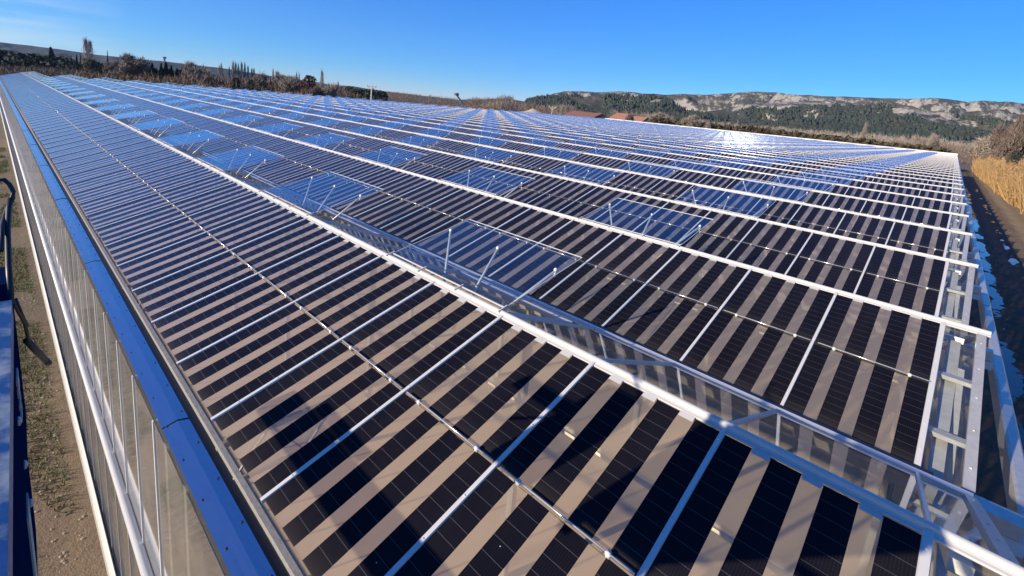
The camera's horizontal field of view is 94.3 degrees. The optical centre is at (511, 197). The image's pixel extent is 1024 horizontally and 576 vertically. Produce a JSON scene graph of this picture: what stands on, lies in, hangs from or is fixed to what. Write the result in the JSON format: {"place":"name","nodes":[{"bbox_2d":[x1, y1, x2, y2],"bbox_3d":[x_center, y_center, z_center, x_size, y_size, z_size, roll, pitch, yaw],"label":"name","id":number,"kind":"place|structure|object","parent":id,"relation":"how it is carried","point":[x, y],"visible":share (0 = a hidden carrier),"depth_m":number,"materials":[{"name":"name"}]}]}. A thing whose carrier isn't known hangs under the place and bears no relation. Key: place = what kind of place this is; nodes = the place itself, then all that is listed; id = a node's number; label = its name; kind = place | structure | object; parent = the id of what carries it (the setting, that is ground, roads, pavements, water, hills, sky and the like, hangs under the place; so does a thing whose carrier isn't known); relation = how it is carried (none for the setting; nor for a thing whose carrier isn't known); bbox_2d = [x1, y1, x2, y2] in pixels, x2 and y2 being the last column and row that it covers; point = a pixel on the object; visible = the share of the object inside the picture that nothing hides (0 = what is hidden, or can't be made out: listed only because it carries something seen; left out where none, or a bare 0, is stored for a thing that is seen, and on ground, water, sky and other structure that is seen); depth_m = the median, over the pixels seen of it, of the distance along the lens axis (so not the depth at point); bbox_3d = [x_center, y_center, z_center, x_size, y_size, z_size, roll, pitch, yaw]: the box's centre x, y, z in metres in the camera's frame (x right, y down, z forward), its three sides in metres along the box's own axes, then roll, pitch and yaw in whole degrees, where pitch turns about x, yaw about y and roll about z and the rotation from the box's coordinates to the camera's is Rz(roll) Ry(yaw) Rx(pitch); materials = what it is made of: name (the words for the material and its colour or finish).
{"place":"outdoors","nodes":[
{"label":"outdoors","id":0,"kind":"place"},
{"bbox_2d":[0,178,51,575],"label":"lift basket","id":1,"kind":"object","parent":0,"point":[18,549],"visible":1,"depth_m":1.08,"materials":[{"name":"blue metal"}]},
{"bbox_2d":[0,147,75,514],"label":"grass","id":2,"kind":"structure","parent":0,"point":[20,326],"depth_m":10.84,"materials":[{"name":"plant"}]},
{"bbox_2d":[0,64,107,83],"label":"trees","id":3,"kind":"object","parent":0,"point":[52,71],"visible":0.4,"depth_m":138.99,"materials":[{"name":"green plant"}]},
{"bbox_2d":[0,42,333,88],"bbox_3d":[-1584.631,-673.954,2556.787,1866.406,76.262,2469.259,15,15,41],"label":"plateau","id":4,"kind":"structure","parent":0,"point":[18,48],"depth_m":2113.46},
{"bbox_2d":[341,85,547,111],"bbox_3d":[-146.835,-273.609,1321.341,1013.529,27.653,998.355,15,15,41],"label":"hills","id":5,"kind":"structure","parent":0,"point":[520,102],"depth_m":1152.01,"materials":[{"name":"plant"}]},
{"bbox_2d":[454,93,463,107],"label":"conveyor","id":6,"kind":"object","parent":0,"point":[457,95],"visible":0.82,"depth_m":408.31,"materials":[{"name":"grey metal"}]},
{"bbox_2d":[13,111,948,575],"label":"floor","id":7,"kind":"structure","parent":0,"point":[785,553],"depth_m":12.52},
{"bbox_2d":[0,80,972,575],"bbox_3d":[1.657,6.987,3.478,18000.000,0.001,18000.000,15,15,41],"label":"ground","id":8,"kind":"structure","parent":0,"point":[84,556],"depth_m":9.19,"materials":[{"name":"soil"}]},
{"bbox_2d":[14,253,87,572],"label":"pebbles","id":9,"kind":"object","parent":8,"relation":"on","point":[63,533],"visible":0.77,"depth_m":9.00,"materials":[{"name":"stone"}]},
{"bbox_2d":[48,47,55,60],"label":"cypress tree","id":10,"kind":"object","parent":8,"relation":"on","point":[51,53],"visible":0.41,"depth_m":231.15,"materials":[{"name":"green plant"}]},
{"bbox_2d":[0,49,104,77],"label":"pine wood","id":11,"kind":"object","parent":8,"relation":"on","point":[10,58],"visible":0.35,"depth_m":211.61,"materials":[{"name":"green plant"}]},
{"bbox_2d":[81,36,91,58],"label":"poplar tree","id":12,"kind":"object","parent":8,"relation":"on","point":[85,41],"visible":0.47,"depth_m":209.88,"materials":[{"name":"grey plant"}]},
{"bbox_2d":[79,56,95,69],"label":"bare tree","id":13,"kind":"object","parent":8,"relation":"on","point":[84,59],"visible":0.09,"depth_m":206.37,"materials":[{"name":"brown plant"}]},
{"bbox_2d":[87,39,94,60],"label":"poplar tree","id":14,"kind":"object","parent":8,"relation":"on","point":[90,46],"visible":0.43,"depth_m":212.67,"materials":[{"name":"grey plant"}]},
{"bbox_2d":[81,59,101,75],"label":"evergreen tree","id":15,"kind":"object","parent":8,"relation":"on","point":[88,64],"visible":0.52,"depth_m":197.20,"materials":[{"name":"green plant"}]},
{"bbox_2d":[102,59,119,81],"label":"bare tree","id":16,"kind":"object","parent":8,"relation":"on","point":[108,66],"visible":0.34,"depth_m":159.69,"materials":[{"name":"brown plant"}]},
{"bbox_2d":[107,52,151,78],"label":"bare tree","id":17,"kind":"object","parent":8,"relation":"on","point":[133,67],"visible":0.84,"depth_m":152.88,"materials":[{"name":"brown plant"}]},
{"bbox_2d":[149,63,155,78],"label":"conifer tree","id":18,"kind":"object","parent":8,"relation":"on","point":[152,69],"visible":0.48,"depth_m":182.93,"materials":[{"name":"green plant"}]},
{"bbox_2d":[158,63,163,78],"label":"conifer tree","id":19,"kind":"object","parent":8,"relation":"on","point":[161,71],"visible":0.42,"depth_m":184.50,"materials":[{"name":"green plant"}]},
{"bbox_2d":[147,66,180,78],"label":"conifer thicket","id":20,"kind":"object","parent":8,"relation":"on","point":[157,71],"visible":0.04,"depth_m":188.65,"materials":[{"name":"green plant"}]},
{"bbox_2d":[163,62,171,78],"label":"conifer tree","id":21,"kind":"object","parent":8,"relation":"on","point":[166,71],"visible":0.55,"depth_m":185.28,"materials":[{"name":"green plant"}]},
{"bbox_2d":[169,65,174,79],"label":"conifer tree","id":22,"kind":"object","parent":8,"relation":"on","point":[172,72],"visible":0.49,"depth_m":186.42,"materials":[{"name":"green plant"}]},
{"bbox_2d":[174,68,179,79],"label":"conifer tree","id":23,"kind":"object","parent":8,"relation":"on","point":[176,72],"visible":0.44,"depth_m":187.57,"materials":[{"name":"green plant"}]},
{"bbox_2d":[181,61,203,79],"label":"bare tree","id":24,"kind":"object","parent":8,"relation":"on","point":[190,67],"visible":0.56,"depth_m":152.57,"materials":[{"name":"brown plant"}]},
{"bbox_2d":[200,64,212,76],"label":"bare tree","id":25,"kind":"object","parent":8,"relation":"on","point":[204,70],"visible":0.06,"depth_m":159.34,"materials":[{"name":"brown plant"}]},
{"bbox_2d":[198,74,225,87],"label":"bare tree","id":26,"kind":"object","parent":8,"relation":"on","point":[214,81],"visible":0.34,"depth_m":144.84,"materials":[{"name":"brown plant"}]},
{"bbox_2d":[220,61,223,76],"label":"poplar tree","id":27,"kind":"object","parent":8,"relation":"on","point":[221,70],"visible":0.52,"depth_m":182.80,"materials":[{"name":"grey plant"}]},
{"bbox_2d":[231,61,234,77],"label":"poplar tree","id":28,"kind":"object","parent":8,"relation":"on","point":[232,71],"visible":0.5,"depth_m":184.55,"materials":[{"name":"grey plant"}]},
{"bbox_2d":[230,77,240,89],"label":"evergreen tree","id":29,"kind":"object","parent":8,"relation":"on","point":[235,80],"visible":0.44,"depth_m":145.29,"materials":[{"name":"green plant"}]},
{"bbox_2d":[239,63,243,77],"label":"poplar tree","id":30,"kind":"object","parent":8,"relation":"on","point":[241,65],"visible":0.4,"depth_m":186.17,"materials":[{"name":"grey plant"}]},
{"bbox_2d":[245,80,254,91],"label":"evergreen tree","id":31,"kind":"object","parent":8,"relation":"on","point":[250,87],"visible":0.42,"depth_m":143.87,"materials":[{"name":"green plant"}]},
{"bbox_2d":[257,81,267,92],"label":"evergreen tree","id":32,"kind":"object","parent":8,"relation":"on","point":[261,83],"visible":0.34,"depth_m":138.36,"materials":[{"name":"green plant"}]},
{"bbox_2d":[252,70,274,91],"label":"bare tree","id":33,"kind":"object","parent":8,"relation":"on","point":[259,77],"visible":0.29,"depth_m":150.81,"materials":[{"name":"brown plant"}]},
{"bbox_2d":[272,70,284,91],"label":"bare tree","id":34,"kind":"object","parent":8,"relation":"on","point":[277,76],"visible":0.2,"depth_m":149.11,"materials":[{"name":"brown plant"}]},
{"bbox_2d":[58,69,501,110],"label":"dry scrub","id":35,"kind":"object","parent":8,"relation":"on","point":[176,81],"visible":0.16,"depth_m":132.10,"materials":[{"name":"brown plant"}]},
{"bbox_2d":[275,73,301,93],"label":"bare tree","id":36,"kind":"object","parent":8,"relation":"on","point":[287,83],"visible":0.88,"depth_m":144.92,"materials":[{"name":"brown plant"}]},
{"bbox_2d":[296,75,316,94],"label":"oak tree","id":37,"kind":"object","parent":8,"relation":"on","point":[308,81],"visible":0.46,"depth_m":138.26,"materials":[{"name":"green plant"}]},
{"bbox_2d":[307,85,322,95],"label":"bare tree","id":38,"kind":"object","parent":8,"relation":"on","point":[317,90],"visible":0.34,"depth_m":132.06,"materials":[{"name":"brown plant"}]},
{"bbox_2d":[320,70,324,89],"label":"poplar tree","id":39,"kind":"object","parent":8,"relation":"on","point":[321,79],"visible":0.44,"depth_m":144.70,"materials":[{"name":"brown plant"}]},
{"bbox_2d":[320,82,339,97],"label":"bare tree","id":40,"kind":"object","parent":8,"relation":"on","point":[330,91],"visible":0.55,"depth_m":134.15,"materials":[{"name":"brown plant"}]},
{"bbox_2d":[342,86,387,100],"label":"dark wood","id":41,"kind":"object","parent":8,"relation":"on","point":[376,94],"visible":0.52,"depth_m":313.76,"materials":[{"name":"green plant"}]},
{"bbox_2d":[174,71,575,114],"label":"bare wood","id":42,"kind":"object","parent":8,"relation":"on","point":[478,103],"visible":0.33,"depth_m":329.58,"materials":[{"name":"brown plant"}]},
{"bbox_2d":[359,97,462,106],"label":"field scrub","id":43,"kind":"object","parent":8,"relation":"on","point":[419,101],"visible":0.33,"depth_m":317.24,"materials":[{"name":"brown plant"}]},
{"bbox_2d":[0,71,1023,575],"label":"solar greenhouse","id":44,"kind":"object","parent":8,"relation":"on","point":[158,509],"visible":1,"depth_m":5.63,"materials":[{"name":"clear glass"}]},
{"bbox_2d":[523,109,543,113],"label":"sand heap","id":45,"kind":"object","parent":8,"relation":"on","point":[534,111],"visible":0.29,"depth_m":185.37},
{"bbox_2d":[481,98,673,122],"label":"grove","id":46,"kind":"object","parent":8,"relation":"on","point":[563,109],"visible":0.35,"depth_m":307.53,"materials":[{"name":"plant"}]},
{"bbox_2d":[563,111,609,118],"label":"farm shed","id":47,"kind":"structure","parent":8,"relation":"on","point":[586,114],"depth_m":219.19,"materials":[{"name":"red tile"}]},
{"bbox_2d":[625,113,634,120],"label":"bare tree","id":48,"kind":"object","parent":8,"relation":"on","point":[629,117],"visible":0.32,"depth_m":179.77,"materials":[{"name":"brown plant"}]},
{"bbox_2d":[648,112,670,119],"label":"bare tree","id":49,"kind":"object","parent":8,"relation":"on","point":[657,115],"visible":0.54,"depth_m":298.80,"materials":[{"name":"brown plant"}]},
{"bbox_2d":[678,114,708,127],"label":"bare tree","id":50,"kind":"object","parent":8,"relation":"on","point":[693,121],"visible":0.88,"depth_m":178.53,"materials":[{"name":"brown plant"}]},
{"bbox_2d":[700,120,710,128],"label":"bare tree","id":51,"kind":"object","parent":8,"relation":"on","point":[708,126],"visible":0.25,"depth_m":178.53,"materials":[{"name":"brown plant"}]},
{"bbox_2d":[647,118,956,153],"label":"hedge","id":52,"kind":"object","parent":8,"relation":"on","point":[770,131],"visible":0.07,"depth_m":165.31,"materials":[{"name":"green plant"}]},
{"bbox_2d":[677,121,973,157],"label":"riverside wood","id":53,"kind":"object","parent":8,"relation":"on","point":[890,139],"visible":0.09,"depth_m":368.04,"materials":[{"name":"plant"}]},
{"bbox_2d":[860,121,867,137],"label":"poplar tree","id":54,"kind":"object","parent":8,"relation":"on","point":[863,131],"visible":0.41,"depth_m":171.46,"materials":[{"name":"brown plant"}]},
{"bbox_2d":[855,137,973,164],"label":"thorn belt","id":55,"kind":"object","parent":8,"relation":"on","point":[966,156],"visible":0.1,"depth_m":232.47,"materials":[{"name":"brown plant"}]},
{"bbox_2d":[909,133,925,144],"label":"bare tree","id":56,"kind":"object","parent":8,"relation":"on","point":[915,140],"visible":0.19,"depth_m":154.65,"materials":[{"name":"brown plant"}]},
{"bbox_2d":[922,133,940,145],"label":"bare tree","id":57,"kind":"object","parent":8,"relation":"on","point":[933,140],"visible":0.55,"depth_m":151.88,"materials":[{"name":"brown plant"}]},
{"bbox_2d":[966,142,979,159],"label":"bare bush","id":58,"kind":"object","parent":8,"relation":"on","point":[970,150],"visible":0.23,"depth_m":171.56,"materials":[{"name":"brown plant"}]},
{"bbox_2d":[971,134,993,158],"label":"bare bush","id":59,"kind":"object","parent":8,"relation":"on","point":[981,146],"visible":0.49,"depth_m":165.61,"materials":[{"name":"brown plant"}]},
{"bbox_2d":[980,147,1007,162],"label":"bare bush","id":60,"kind":"object","parent":8,"relation":"on","point":[993,154],"visible":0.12,"depth_m":139.61,"materials":[{"name":"brown plant"}]},
{"bbox_2d":[970,153,1023,213],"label":"reed bed","id":61,"kind":"object","parent":8,"relation":"on","point":[1004,181],"visible":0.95,"depth_m":80.64,"materials":[{"name":"beige plant"}]},
{"bbox_2d":[989,120,1012,150],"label":"bare bush","id":62,"kind":"object","parent":8,"relation":"on","point":[998,133],"visible":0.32,"depth_m":154.28,"materials":[{"name":"brown plant"}]},
{"bbox_2d":[995,112,1023,161],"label":"bare bush","id":63,"kind":"object","parent":8,"relation":"on","point":[1013,142],"visible":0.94,"depth_m":128.45,"materials":[{"name":"brown plant"}]},
{"bbox_2d":[1005,150,1021,167],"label":"evergreen bush","id":64,"kind":"object","parent":8,"relation":"on","point":[1014,154],"visible":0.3,"depth_m":102.63,"materials":[{"name":"green plant"}]},
{"bbox_2d":[0,0,1023,102],"label":"sky","id":65,"kind":"structure","parent":0,"point":[961,50],"materials":[{"name":"blue"}]},
{"bbox_2d":[609,114,651,122],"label":"farm house","id":66,"kind":"structure","parent":0,"point":[636,118],"depth_m":207.10,"materials":[{"name":"orange tile"}]},
{"bbox_2d":[526,91,1009,143],"bbox_3d":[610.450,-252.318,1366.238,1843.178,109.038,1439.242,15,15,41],"label":"forested hills","id":67,"kind":"structure","parent":0,"point":[590,99],"depth_m":1142.86,"materials":[{"name":"green plant"}]},
{"bbox_2d":[523,92,1020,158],"bbox_3d":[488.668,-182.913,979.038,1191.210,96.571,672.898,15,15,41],"label":"pine forest","id":68,"kind":"object","parent":67,"relation":"on","point":[854,123],"visible":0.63,"depth_m":989.37,"materials":[{"name":"green plant"}]},
{"bbox_2d":[645,92,1023,123],"bbox_3d":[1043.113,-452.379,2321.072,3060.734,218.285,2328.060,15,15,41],"label":"rocky hills","id":69,"kind":"structure","parent":0,"point":[1007,111],"depth_m":1751.25,"materials":[{"name":"stone"}]},
{"bbox_2d":[865,169,1023,575],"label":"mud track","id":70,"kind":"structure","parent":0,"point":[1006,218],"depth_m":23.75,"materials":[{"name":"brown soil"}]},
{"bbox_2d":[941,188,1023,528],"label":"puddle water","id":71,"kind":"structure","parent":70,"relation":"on","point":[1015,382],"depth_m":22.40,"materials":[{"name":"liquid"}]}
]}

